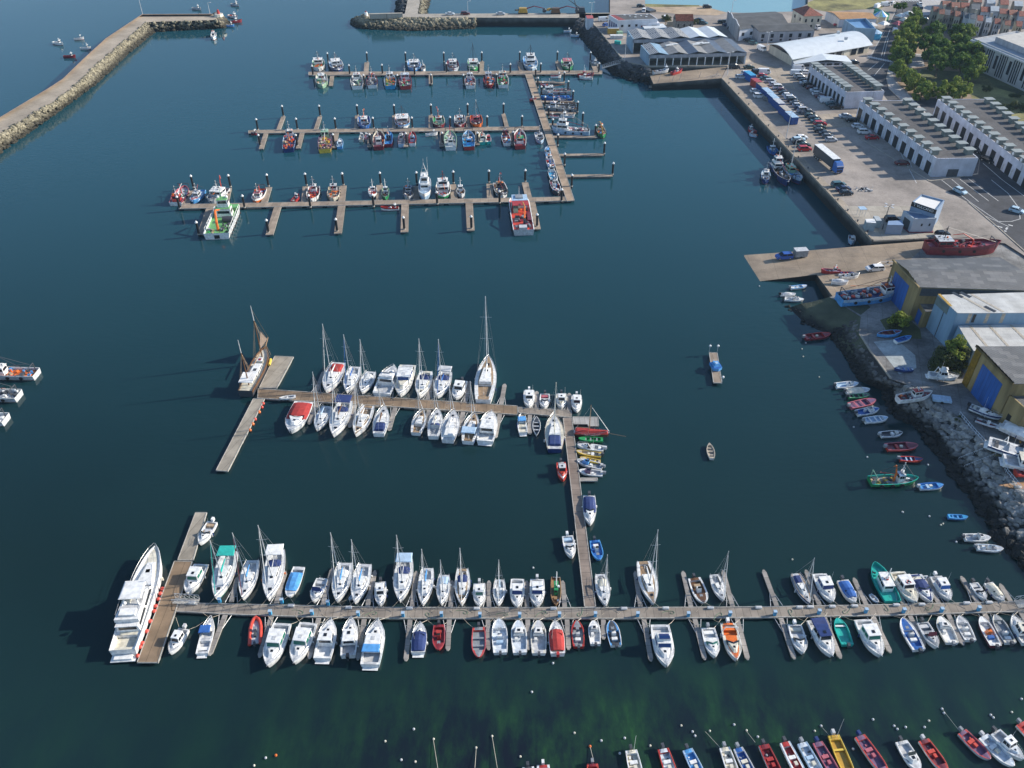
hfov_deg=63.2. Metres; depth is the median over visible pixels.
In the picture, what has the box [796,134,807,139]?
parked car
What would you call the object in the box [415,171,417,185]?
mooring pile
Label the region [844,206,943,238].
concrete pad
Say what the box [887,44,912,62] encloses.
tree
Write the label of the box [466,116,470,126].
finger pontoon
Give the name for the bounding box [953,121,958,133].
door
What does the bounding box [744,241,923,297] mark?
slipway
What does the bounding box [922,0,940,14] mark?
square
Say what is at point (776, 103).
shipping container
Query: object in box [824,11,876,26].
storehouse
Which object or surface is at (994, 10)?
town house
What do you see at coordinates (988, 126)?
vented shed
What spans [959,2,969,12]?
town house
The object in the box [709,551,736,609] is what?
sailing boat
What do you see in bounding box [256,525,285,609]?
sailing boat
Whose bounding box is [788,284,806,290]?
open boat
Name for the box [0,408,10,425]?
fishing boat
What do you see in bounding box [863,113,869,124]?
door
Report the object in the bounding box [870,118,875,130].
door
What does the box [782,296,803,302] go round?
open boat
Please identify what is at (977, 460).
gangway
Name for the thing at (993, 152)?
door
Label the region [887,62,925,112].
footway
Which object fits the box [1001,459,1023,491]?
guard rail
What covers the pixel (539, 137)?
fishing boat
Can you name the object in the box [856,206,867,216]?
shelter
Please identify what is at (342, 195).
finger pontoon
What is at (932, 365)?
bush
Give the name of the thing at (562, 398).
motor boat
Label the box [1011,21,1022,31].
terraced house
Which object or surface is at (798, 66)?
parked van
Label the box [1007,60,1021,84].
window
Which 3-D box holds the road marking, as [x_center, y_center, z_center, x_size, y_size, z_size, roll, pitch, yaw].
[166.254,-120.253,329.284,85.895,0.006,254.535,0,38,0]
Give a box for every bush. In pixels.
[887,310,912,327]
[888,323,902,330]
[927,356,957,372]
[932,345,971,367]
[944,334,968,359]
[944,357,968,376]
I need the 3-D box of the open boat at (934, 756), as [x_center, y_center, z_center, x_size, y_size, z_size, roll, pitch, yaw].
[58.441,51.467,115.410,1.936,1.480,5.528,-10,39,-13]
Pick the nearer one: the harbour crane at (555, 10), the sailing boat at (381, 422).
the sailing boat at (381, 422)
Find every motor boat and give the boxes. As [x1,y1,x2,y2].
[168,619,202,654]
[179,564,208,599]
[195,611,224,658]
[197,517,217,545]
[263,616,300,667]
[285,399,316,433]
[289,617,326,664]
[300,578,327,610]
[313,615,342,663]
[340,613,362,660]
[360,616,386,670]
[367,364,396,399]
[369,577,389,613]
[393,365,415,398]
[410,616,430,657]
[446,377,467,403]
[469,578,489,612]
[477,409,499,445]
[488,612,509,656]
[506,579,526,613]
[516,414,526,436]
[522,386,537,411]
[527,574,546,612]
[536,390,550,411]
[545,615,564,658]
[556,389,569,412]
[556,458,567,481]
[562,531,575,558]
[570,391,581,412]
[576,440,606,451]
[582,491,596,525]
[642,619,673,667]
[689,619,719,658]
[709,616,741,660]
[776,617,807,654]
[800,615,834,657]
[813,573,846,610]
[837,575,860,611]
[842,613,884,657]
[888,571,929,611]
[906,615,939,649]
[910,574,945,609]
[925,366,958,381]
[929,571,959,606]
[967,399,1001,421]
[969,578,998,606]
[983,435,1023,458]
[983,578,1016,608]
[990,726,1023,760]
[996,420,1023,441]
[998,451,1023,470]
[1000,612,1023,645]
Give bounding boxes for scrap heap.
[854,186,872,191]
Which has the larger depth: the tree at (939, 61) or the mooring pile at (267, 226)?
the tree at (939, 61)
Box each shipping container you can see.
[743,70,755,81]
[750,78,761,87]
[755,82,768,91]
[761,87,773,94]
[766,92,778,103]
[771,98,784,110]
[778,105,792,116]
[783,111,798,124]
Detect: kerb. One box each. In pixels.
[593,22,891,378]
[858,62,1023,250]
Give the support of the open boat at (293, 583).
on the water at (628, 294)
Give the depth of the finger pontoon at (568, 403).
176.09 m
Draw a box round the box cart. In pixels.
[931,394,951,403]
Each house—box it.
[672,14,693,28]
[791,6,823,28]
[927,6,938,25]
[936,5,945,22]
[939,1,950,9]
[942,9,950,25]
[946,6,957,29]
[949,2,959,10]
[950,11,960,28]
[958,8,966,24]
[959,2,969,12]
[961,12,968,25]
[967,9,977,26]
[968,4,979,14]
[970,0,981,6]
[974,15,982,35]
[978,6,989,18]
[980,13,992,35]
[983,0,995,6]
[988,6,998,19]
[988,18,1000,35]
[997,0,1008,8]
[997,8,1007,23]
[999,16,1012,33]
[1006,10,1017,24]
[1010,1,1022,10]
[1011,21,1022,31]
[1016,11,1023,27]
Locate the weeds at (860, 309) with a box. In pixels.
[832,299,869,314]
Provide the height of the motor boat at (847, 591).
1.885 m
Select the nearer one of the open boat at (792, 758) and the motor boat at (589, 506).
the open boat at (792, 758)
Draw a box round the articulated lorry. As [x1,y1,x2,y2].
[813,144,843,173]
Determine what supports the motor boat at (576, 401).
on the water at (628, 294)
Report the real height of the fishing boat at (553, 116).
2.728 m
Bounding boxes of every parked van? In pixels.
[598,16,607,21]
[757,44,766,51]
[758,68,770,73]
[790,69,802,74]
[792,64,804,69]
[819,96,833,102]
[873,3,880,7]
[881,1,890,6]
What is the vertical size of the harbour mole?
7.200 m
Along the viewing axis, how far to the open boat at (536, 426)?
170.17 m
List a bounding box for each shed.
[752,23,814,42]
[807,62,883,108]
[856,97,978,176]
[873,8,889,20]
[887,257,1023,319]
[926,291,1023,345]
[933,96,1023,187]
[953,324,1023,372]
[962,345,1023,414]
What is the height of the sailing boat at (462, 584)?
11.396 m
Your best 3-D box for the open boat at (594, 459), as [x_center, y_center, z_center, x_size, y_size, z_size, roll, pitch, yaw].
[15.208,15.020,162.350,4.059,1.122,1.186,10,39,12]
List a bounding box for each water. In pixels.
[0,0,1023,767]
[645,0,806,12]
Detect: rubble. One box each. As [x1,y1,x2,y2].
[0,19,224,153]
[212,12,229,27]
[349,14,476,30]
[394,0,407,11]
[418,0,430,13]
[571,17,651,84]
[785,305,821,329]
[828,319,902,388]
[878,385,1023,570]
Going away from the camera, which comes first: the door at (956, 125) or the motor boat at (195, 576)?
the motor boat at (195, 576)
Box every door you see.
[857,107,862,119]
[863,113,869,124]
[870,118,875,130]
[877,124,883,136]
[884,129,890,141]
[892,135,898,148]
[899,141,905,153]
[903,217,909,229]
[907,147,914,160]
[914,308,921,324]
[915,153,922,166]
[923,160,930,173]
[934,106,939,117]
[940,111,945,122]
[946,116,952,128]
[946,169,958,176]
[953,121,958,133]
[960,127,965,138]
[966,132,973,144]
[974,138,980,146]
[981,143,987,154]
[989,149,995,159]
[996,155,1003,168]
[1004,162,1011,175]
[1012,168,1020,182]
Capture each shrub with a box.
[662,14,671,24]
[982,85,992,91]
[1000,99,1023,113]
[1008,92,1021,97]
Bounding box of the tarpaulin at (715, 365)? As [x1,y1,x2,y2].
[709,360,721,371]
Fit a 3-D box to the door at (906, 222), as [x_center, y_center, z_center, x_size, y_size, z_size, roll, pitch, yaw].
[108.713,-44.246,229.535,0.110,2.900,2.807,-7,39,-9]
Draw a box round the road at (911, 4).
[891,0,921,20]
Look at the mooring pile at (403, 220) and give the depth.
235.75 m
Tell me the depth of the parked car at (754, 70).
334.77 m
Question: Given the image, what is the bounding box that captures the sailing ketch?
[238,306,271,396]
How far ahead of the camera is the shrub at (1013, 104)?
303.46 m
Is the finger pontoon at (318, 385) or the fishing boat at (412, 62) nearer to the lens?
the finger pontoon at (318, 385)
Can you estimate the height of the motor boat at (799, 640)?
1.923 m
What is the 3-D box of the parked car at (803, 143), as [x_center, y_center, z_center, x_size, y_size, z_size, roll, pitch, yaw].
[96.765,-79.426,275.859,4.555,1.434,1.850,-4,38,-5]
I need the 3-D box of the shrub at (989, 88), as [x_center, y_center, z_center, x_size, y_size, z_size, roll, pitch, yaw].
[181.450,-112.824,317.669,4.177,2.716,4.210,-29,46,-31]
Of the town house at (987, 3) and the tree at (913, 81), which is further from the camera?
the town house at (987, 3)
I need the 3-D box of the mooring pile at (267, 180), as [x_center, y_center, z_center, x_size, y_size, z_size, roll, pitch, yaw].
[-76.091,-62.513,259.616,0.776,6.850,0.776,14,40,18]
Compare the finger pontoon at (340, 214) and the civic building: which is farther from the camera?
the civic building
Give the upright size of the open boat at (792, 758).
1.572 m
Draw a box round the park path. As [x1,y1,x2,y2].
[908,54,924,67]
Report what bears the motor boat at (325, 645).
on the water at (628, 294)
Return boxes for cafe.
[901,210,936,232]
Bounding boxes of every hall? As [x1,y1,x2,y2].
[608,14,657,32]
[626,26,727,52]
[640,38,746,65]
[767,31,872,68]
[841,18,875,41]
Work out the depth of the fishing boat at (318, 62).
354.15 m
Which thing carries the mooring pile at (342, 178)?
in the water at (628, 294)
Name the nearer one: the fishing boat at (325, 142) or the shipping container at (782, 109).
the fishing boat at (325, 142)
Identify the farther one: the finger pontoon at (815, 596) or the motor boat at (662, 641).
the finger pontoon at (815, 596)
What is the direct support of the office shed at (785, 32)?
on the ground at (887, 179)
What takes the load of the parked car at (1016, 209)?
on the road by sheds at (983, 178)
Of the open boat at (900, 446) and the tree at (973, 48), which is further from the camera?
the tree at (973, 48)
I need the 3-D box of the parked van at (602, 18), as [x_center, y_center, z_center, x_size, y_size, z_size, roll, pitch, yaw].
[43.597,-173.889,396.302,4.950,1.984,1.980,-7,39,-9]
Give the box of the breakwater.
[0,14,228,144]
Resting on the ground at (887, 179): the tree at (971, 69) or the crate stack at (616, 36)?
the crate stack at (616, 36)
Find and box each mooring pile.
[175,195,180,210]
[189,175,194,188]
[195,221,200,236]
[227,174,231,187]
[241,195,245,209]
[265,173,269,186]
[265,219,269,232]
[307,194,311,209]
[334,218,337,231]
[341,172,344,185]
[371,193,374,208]
[378,171,381,184]
[402,216,405,229]
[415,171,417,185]
[435,191,437,205]
[470,215,472,228]
[498,190,500,204]
[560,188,562,202]
[563,153,565,166]
[570,174,572,188]
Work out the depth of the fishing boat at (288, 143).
286.24 m
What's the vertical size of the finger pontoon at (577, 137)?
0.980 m
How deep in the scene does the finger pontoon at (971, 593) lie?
137.60 m
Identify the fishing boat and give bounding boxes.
[0,357,40,380]
[0,383,22,402]
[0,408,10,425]
[52,38,62,45]
[63,52,75,57]
[74,34,83,40]
[80,44,90,49]
[169,183,189,205]
[190,184,205,203]
[192,4,200,9]
[205,175,229,203]
[210,30,216,39]
[227,11,237,18]
[230,0,238,6]
[230,17,241,22]
[251,183,266,202]
[282,121,295,152]
[291,192,298,201]
[305,176,320,201]
[311,52,324,71]
[315,69,327,88]
[317,122,332,153]
[327,177,340,200]
[328,52,343,71]
[337,138,342,148]
[350,66,363,89]
[357,108,370,127]
[359,132,363,141]
[366,68,377,88]
[368,179,376,197]
[372,128,384,150]
[380,204,398,210]
[382,179,388,199]
[384,67,396,88]
[384,126,393,147]
[394,106,409,127]
[397,132,404,146]
[399,67,411,89]
[403,178,413,199]
[407,54,420,70]
[408,131,416,146]
[420,62,425,70]
[425,129,437,136]
[432,106,445,127]
[435,172,450,198]
[444,125,456,150]
[447,54,458,70]
[454,108,465,126]
[456,180,464,198]
[462,128,475,149]
[464,65,475,88]
[467,43,477,70]
[469,101,482,126]
[479,131,485,144]
[483,66,494,87]
[485,134,490,144]
[492,172,507,197]
[497,64,508,87]
[501,128,511,145]
[513,127,526,148]
[522,44,537,70]
[535,126,543,143]
[541,86,571,100]
[542,78,571,94]
[544,146,550,156]
[545,94,576,111]
[546,148,554,167]
[547,158,557,179]
[549,113,558,118]
[549,172,560,195]
[550,572,560,605]
[551,72,560,78]
[552,108,589,135]
[555,97,576,105]
[560,110,574,117]
[561,52,573,69]
[577,65,593,77]
[579,74,592,79]
[590,58,597,66]
[596,121,606,137]
[652,64,668,74]
[670,67,681,75]
[748,125,756,133]
[749,130,757,137]
[760,163,770,184]
[767,138,779,154]
[769,148,792,185]
[782,158,804,183]
[821,265,840,273]
[835,276,894,306]
[848,235,855,244]
[867,462,918,487]
[870,561,900,603]
[895,386,931,403]
[922,226,1000,255]
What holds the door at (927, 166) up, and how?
in the vented shed at (919, 138)
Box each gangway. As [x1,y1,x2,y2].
[171,593,199,604]
[602,58,624,68]
[958,448,995,465]
[1014,595,1023,607]
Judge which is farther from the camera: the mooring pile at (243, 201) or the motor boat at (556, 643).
the mooring pile at (243, 201)
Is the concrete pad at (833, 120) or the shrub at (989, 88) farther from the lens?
the shrub at (989, 88)
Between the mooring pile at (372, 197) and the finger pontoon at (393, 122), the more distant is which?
the finger pontoon at (393, 122)
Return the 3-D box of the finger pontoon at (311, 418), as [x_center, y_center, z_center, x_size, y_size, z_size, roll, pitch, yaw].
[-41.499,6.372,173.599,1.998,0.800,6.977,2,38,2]
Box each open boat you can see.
[276,566,304,606]
[279,395,295,400]
[430,615,453,650]
[463,618,492,658]
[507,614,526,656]
[522,761,533,767]
[527,613,546,657]
[532,416,540,436]
[537,759,549,767]
[571,613,587,650]
[576,449,603,458]
[577,458,605,469]
[579,436,602,442]
[579,467,605,477]
[580,456,600,463]
[587,758,597,767]
[588,613,603,647]
[590,536,602,560]
[599,612,621,649]
[625,738,641,767]
[658,742,675,767]
[682,743,702,767]
[688,573,716,611]
[707,443,714,459]
[719,741,737,767]
[733,742,753,767]
[758,738,780,767]
[778,292,795,296]
[779,736,803,767]
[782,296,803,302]
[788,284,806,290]
[797,737,822,767]
[802,332,830,340]
[812,736,837,767]
[827,722,853,767]
[831,279,848,284]
[832,611,853,648]
[833,380,857,389]
[838,272,859,279]
[840,271,853,273]
[843,387,869,393]
[846,393,869,399]
[847,398,875,409]
[854,406,878,416]
[854,730,887,767]
[862,415,887,424]
[868,593,883,603]
[877,330,901,337]
[878,430,902,438]
[883,442,917,451]
[889,613,924,653]
[893,335,911,343]
[894,367,913,372]
[895,735,920,767]
[897,456,922,462]
[916,482,943,490]
[918,734,947,767]
[927,611,958,646]
[945,610,975,643]
[947,514,967,520]
[957,726,990,760]
[961,533,990,542]
[966,610,1001,649]
[973,544,1003,552]
[978,730,1014,767]
[988,609,1016,646]
[1013,468,1023,477]
[1015,718,1023,736]
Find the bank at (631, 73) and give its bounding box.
[598,41,648,82]
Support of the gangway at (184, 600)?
on the pontoon at (570, 613)
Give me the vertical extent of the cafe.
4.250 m
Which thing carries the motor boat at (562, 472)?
on the water at (628, 294)
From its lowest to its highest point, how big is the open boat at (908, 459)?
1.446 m
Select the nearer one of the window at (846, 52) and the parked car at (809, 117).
the parked car at (809, 117)
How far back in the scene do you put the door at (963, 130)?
280.94 m
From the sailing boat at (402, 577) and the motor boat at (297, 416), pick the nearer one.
the sailing boat at (402, 577)
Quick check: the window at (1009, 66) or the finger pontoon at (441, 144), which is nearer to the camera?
the finger pontoon at (441, 144)
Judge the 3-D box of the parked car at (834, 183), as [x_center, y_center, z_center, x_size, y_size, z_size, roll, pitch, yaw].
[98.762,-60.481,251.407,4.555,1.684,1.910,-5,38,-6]
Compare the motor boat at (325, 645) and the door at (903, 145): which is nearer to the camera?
the motor boat at (325, 645)
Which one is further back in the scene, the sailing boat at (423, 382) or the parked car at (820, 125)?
the parked car at (820, 125)
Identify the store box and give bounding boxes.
[873,216,881,227]
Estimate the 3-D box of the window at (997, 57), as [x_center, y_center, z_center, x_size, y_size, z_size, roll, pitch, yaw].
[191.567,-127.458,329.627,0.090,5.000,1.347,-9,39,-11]
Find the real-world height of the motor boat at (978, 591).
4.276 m
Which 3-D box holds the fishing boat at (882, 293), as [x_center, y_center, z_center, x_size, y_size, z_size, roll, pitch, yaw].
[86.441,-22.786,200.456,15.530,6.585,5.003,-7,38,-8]
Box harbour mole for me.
[368,0,609,25]
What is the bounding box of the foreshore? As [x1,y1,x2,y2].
[789,297,1023,561]
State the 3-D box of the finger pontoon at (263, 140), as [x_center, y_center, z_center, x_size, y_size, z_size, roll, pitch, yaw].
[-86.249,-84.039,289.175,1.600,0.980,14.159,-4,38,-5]
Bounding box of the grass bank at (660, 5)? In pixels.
[645,4,698,6]
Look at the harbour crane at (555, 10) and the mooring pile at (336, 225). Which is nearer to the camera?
the mooring pile at (336, 225)
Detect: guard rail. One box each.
[959,414,984,441]
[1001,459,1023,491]
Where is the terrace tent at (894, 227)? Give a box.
[885,220,903,233]
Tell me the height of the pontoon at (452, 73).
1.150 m
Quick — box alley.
[915,98,980,173]
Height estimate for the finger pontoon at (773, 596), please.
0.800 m
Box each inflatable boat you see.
[248,616,262,646]
[973,416,999,427]
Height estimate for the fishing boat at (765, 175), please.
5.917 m
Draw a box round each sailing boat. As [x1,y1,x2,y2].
[205,540,237,607]
[231,533,259,607]
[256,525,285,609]
[311,372,331,431]
[320,324,345,394]
[326,532,352,610]
[329,382,359,437]
[342,334,360,396]
[343,539,372,611]
[353,379,373,436]
[355,342,375,397]
[372,388,390,436]
[388,535,412,609]
[411,394,431,435]
[413,549,435,610]
[414,342,432,400]
[427,381,444,439]
[429,339,451,400]
[432,560,451,611]
[441,385,461,443]
[452,548,472,612]
[461,381,479,444]
[468,296,497,405]
[491,560,508,612]
[544,389,564,452]
[574,406,625,436]
[595,554,610,612]
[636,531,663,612]
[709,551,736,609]
[790,558,819,609]
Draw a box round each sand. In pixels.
[649,6,724,14]
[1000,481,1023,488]
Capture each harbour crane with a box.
[515,6,545,13]
[547,6,578,13]
[569,0,585,13]
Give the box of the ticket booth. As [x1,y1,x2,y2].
[863,219,875,231]
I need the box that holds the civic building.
[970,31,1023,90]
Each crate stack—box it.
[607,27,618,33]
[610,34,622,38]
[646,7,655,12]
[666,20,672,25]
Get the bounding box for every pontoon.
[137,561,192,663]
[171,601,1023,619]
[177,512,206,560]
[181,197,565,210]
[183,191,192,203]
[197,208,212,235]
[208,615,231,655]
[216,398,264,471]
[225,577,238,602]
[248,126,540,134]
[257,388,517,415]
[258,616,277,657]
[259,133,267,149]
[259,356,293,388]
[261,187,271,202]
[266,207,280,235]
[270,571,286,603]
[276,116,284,129]
[296,133,303,149]
[301,186,308,201]
[307,403,319,424]
[307,618,324,658]
[308,70,601,76]
[311,372,323,391]
[314,116,321,128]
[317,568,333,605]
[329,75,333,86]
[332,132,338,148]
[334,206,344,234]
[338,185,346,200]
[348,405,359,427]
[349,378,360,394]
[354,115,358,128]
[356,619,370,659]
[362,570,376,606]
[364,62,368,70]
[367,132,372,147]
[376,185,382,199]
[387,407,399,430]
[392,115,395,127]
[401,204,408,232]
[403,132,408,147]
[404,619,415,661]
[406,571,417,606]
[413,186,418,199]
[423,379,434,399]
[424,410,433,427]
[429,115,432,127]
[439,131,444,146]
[443,619,455,650]
[445,580,456,606]
[450,184,456,198]
[457,412,467,435]
[461,381,471,401]
[465,203,474,231]
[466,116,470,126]
[475,131,479,145]
[480,61,483,70]
[482,619,494,650]
[483,580,494,606]
[486,184,492,197]
[493,414,503,437]
[497,384,506,404]
[501,114,508,126]
[509,131,513,145]
[517,62,523,70]
[518,407,571,417]
[521,580,532,606]
[521,619,533,649]
[522,182,531,196]
[525,74,574,201]
[525,415,534,434]
[530,202,540,229]
[532,391,540,407]
[535,81,564,84]
[542,101,572,103]
[545,112,575,114]
[553,136,596,138]
[555,61,562,69]
[559,153,603,157]
[559,580,570,606]
[561,619,572,649]
[563,418,595,606]
[564,393,570,409]
[566,174,612,178]
[572,416,598,426]
[580,478,597,481]
[590,61,597,69]
[597,619,609,639]
[633,571,646,606]
[637,619,652,661]
[681,571,696,606]
[688,619,706,659]
[721,570,738,605]
[731,618,749,659]
[762,570,782,605]
[774,618,795,659]
[804,570,824,604]
[825,617,841,658]
[852,578,871,604]
[867,616,891,652]
[893,575,908,603]
[904,615,925,645]
[926,576,943,602]
[943,614,964,644]
[960,576,979,601]
[978,613,1002,643]
[999,583,1012,600]
[1015,612,1023,621]
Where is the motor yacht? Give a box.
[109,544,163,662]
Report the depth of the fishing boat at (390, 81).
336.57 m
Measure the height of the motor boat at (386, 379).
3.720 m
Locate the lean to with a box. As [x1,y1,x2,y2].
[914,304,933,327]
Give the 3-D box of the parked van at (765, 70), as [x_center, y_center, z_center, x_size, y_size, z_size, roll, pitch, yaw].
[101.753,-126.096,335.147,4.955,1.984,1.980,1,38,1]
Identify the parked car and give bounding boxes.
[460,11,469,14]
[702,4,711,7]
[729,64,739,68]
[735,74,744,78]
[743,64,754,68]
[748,40,757,44]
[750,88,759,92]
[751,68,758,73]
[753,92,764,97]
[759,75,770,79]
[764,78,776,82]
[772,83,783,89]
[775,251,793,259]
[776,87,786,91]
[778,90,790,94]
[782,92,792,96]
[786,96,799,101]
[789,100,801,104]
[791,136,805,140]
[792,102,803,106]
[792,138,805,143]
[793,73,805,77]
[795,75,806,79]
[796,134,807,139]
[796,142,810,146]
[797,106,806,112]
[797,145,811,151]
[801,82,813,86]
[804,112,814,117]
[807,115,820,119]
[809,87,821,91]
[812,124,826,128]
[813,120,826,125]
[814,127,825,132]
[818,130,832,134]
[821,133,834,138]
[824,136,837,141]
[825,101,836,105]
[830,180,846,187]
[835,185,851,190]
[838,113,851,117]
[839,189,853,195]
[845,117,859,122]
[851,59,859,63]
[851,123,863,127]
[857,128,871,133]
[865,134,879,139]
[865,263,884,271]
[883,214,900,221]
[894,159,909,165]
[934,230,950,235]
[953,186,967,194]
[970,146,980,152]
[980,155,993,163]
[1008,205,1023,214]
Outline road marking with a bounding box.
[868,0,1023,231]
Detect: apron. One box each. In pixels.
[649,59,754,65]
[728,62,794,88]
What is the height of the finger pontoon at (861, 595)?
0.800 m
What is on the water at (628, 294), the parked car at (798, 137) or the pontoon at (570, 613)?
the pontoon at (570, 613)
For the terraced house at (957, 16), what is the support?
on the ground at (887, 179)
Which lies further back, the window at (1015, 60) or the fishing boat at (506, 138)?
the window at (1015, 60)
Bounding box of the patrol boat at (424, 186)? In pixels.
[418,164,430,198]
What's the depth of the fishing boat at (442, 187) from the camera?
255.19 m
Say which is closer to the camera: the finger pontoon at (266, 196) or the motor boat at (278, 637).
the motor boat at (278, 637)
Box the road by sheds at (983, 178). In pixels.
[929,155,1023,251]
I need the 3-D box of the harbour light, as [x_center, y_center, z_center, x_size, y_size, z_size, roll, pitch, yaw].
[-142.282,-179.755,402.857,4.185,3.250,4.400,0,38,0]
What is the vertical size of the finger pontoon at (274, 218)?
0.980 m
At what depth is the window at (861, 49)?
354.97 m
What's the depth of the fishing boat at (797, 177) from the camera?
265.57 m
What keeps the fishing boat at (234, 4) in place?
on the water at (628, 294)
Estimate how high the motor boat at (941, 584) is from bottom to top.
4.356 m
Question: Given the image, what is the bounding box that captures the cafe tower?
[909,194,944,223]
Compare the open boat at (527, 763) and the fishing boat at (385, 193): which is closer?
the open boat at (527, 763)
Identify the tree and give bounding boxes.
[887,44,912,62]
[888,58,904,73]
[891,35,908,49]
[892,27,910,43]
[893,2,901,9]
[895,49,914,64]
[895,64,910,81]
[900,2,907,11]
[900,15,919,27]
[900,20,915,31]
[900,40,917,52]
[901,68,916,89]
[905,32,919,44]
[905,73,925,90]
[908,6,921,16]
[909,24,924,36]
[911,10,926,24]
[912,81,932,100]
[915,32,938,51]
[921,44,942,68]
[924,20,946,34]
[926,80,936,91]
[928,51,950,76]
[931,33,943,43]
[931,85,946,101]
[934,38,952,47]
[940,79,954,94]
[942,46,956,62]
[946,87,963,98]
[947,23,968,36]
[947,41,968,59]
[950,33,963,44]
[950,51,973,76]
[952,75,967,85]
[955,82,973,98]
[956,34,972,44]
[959,40,983,55]
[960,51,987,81]
[961,23,978,36]
[963,62,980,84]
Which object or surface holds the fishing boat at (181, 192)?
on the water at (628, 294)
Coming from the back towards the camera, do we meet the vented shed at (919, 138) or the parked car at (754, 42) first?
the parked car at (754, 42)
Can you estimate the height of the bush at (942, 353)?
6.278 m
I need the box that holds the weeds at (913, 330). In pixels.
[880,316,921,338]
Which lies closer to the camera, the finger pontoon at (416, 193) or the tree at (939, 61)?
the finger pontoon at (416, 193)
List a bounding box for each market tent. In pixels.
[877,21,889,29]
[895,13,906,17]
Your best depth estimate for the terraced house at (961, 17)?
379.84 m
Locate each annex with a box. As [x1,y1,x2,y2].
[640,21,659,28]
[642,24,666,29]
[998,395,1023,426]
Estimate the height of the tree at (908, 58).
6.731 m
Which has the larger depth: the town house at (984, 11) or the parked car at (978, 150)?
the town house at (984, 11)
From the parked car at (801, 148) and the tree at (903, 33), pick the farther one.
the tree at (903, 33)
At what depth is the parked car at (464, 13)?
404.90 m
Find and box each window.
[843,50,849,55]
[851,48,856,54]
[858,47,863,53]
[982,49,994,72]
[992,55,998,68]
[994,54,1008,78]
[1006,61,1011,74]
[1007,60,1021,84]
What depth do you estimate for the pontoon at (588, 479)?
157.76 m
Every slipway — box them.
[649,67,726,89]
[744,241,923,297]
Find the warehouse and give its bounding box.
[726,11,787,40]
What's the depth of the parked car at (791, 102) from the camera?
306.87 m
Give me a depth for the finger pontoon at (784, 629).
130.29 m
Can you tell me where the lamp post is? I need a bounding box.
[882,203,893,228]
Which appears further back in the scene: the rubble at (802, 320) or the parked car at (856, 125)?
the parked car at (856, 125)
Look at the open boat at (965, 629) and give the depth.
131.34 m
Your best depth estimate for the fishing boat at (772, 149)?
281.50 m
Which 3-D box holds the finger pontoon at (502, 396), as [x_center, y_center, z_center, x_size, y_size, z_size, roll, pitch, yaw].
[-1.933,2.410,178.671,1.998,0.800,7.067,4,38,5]
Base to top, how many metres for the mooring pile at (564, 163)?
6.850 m
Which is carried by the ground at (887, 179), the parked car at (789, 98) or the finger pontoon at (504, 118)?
the parked car at (789, 98)
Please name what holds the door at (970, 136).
in the vented shed at (988, 126)
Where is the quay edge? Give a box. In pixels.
[723,76,873,239]
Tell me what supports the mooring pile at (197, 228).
in the water at (628, 294)
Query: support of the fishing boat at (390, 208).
on the water at (628, 294)
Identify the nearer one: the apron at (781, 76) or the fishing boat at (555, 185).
the fishing boat at (555, 185)
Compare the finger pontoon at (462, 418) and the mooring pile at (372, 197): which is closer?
the finger pontoon at (462, 418)
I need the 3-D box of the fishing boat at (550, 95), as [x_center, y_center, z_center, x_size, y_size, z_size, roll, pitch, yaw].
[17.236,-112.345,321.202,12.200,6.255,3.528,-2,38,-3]
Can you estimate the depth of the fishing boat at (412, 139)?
287.76 m
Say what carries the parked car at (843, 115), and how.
on the concrete pad at (833, 120)
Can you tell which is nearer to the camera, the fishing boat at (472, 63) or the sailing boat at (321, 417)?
the sailing boat at (321, 417)
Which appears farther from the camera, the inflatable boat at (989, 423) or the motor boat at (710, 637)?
the inflatable boat at (989, 423)
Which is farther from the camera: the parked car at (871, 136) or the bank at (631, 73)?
the bank at (631, 73)
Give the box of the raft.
[709,352,721,383]
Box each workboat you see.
[203,189,240,239]
[508,194,534,235]
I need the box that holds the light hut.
[585,15,593,29]
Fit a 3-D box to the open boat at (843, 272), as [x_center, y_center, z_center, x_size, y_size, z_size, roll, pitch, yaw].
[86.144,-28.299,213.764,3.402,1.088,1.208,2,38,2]
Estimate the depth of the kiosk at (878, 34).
371.80 m
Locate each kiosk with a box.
[873,10,887,22]
[874,29,881,39]
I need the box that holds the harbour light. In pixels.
[214,9,222,17]
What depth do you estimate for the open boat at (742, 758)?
115.11 m
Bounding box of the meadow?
[808,0,885,10]
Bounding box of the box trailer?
[793,247,808,258]
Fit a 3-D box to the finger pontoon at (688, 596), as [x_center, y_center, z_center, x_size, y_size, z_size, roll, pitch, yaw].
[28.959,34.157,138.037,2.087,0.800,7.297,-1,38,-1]
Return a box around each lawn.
[919,69,983,87]
[964,76,1023,120]
[982,73,1023,94]
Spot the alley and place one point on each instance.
(929, 105)
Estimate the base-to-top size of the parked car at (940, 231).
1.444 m
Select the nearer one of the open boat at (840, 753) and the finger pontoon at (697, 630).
the open boat at (840, 753)
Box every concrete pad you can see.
[799,113,866,127]
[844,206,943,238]
[874,339,915,373]
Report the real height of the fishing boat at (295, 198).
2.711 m
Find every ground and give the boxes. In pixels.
[580,0,1023,256]
[830,244,1023,490]
[897,21,971,98]
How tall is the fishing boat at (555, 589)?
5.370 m
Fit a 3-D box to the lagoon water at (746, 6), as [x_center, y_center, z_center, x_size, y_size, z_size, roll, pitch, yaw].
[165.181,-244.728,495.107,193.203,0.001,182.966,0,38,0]
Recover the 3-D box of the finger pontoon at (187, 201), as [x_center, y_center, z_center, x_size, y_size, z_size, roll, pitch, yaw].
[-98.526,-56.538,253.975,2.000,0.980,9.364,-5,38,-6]
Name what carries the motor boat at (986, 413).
on the yard ground at (923, 349)
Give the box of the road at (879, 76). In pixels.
[858,20,899,99]
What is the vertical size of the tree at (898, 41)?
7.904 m

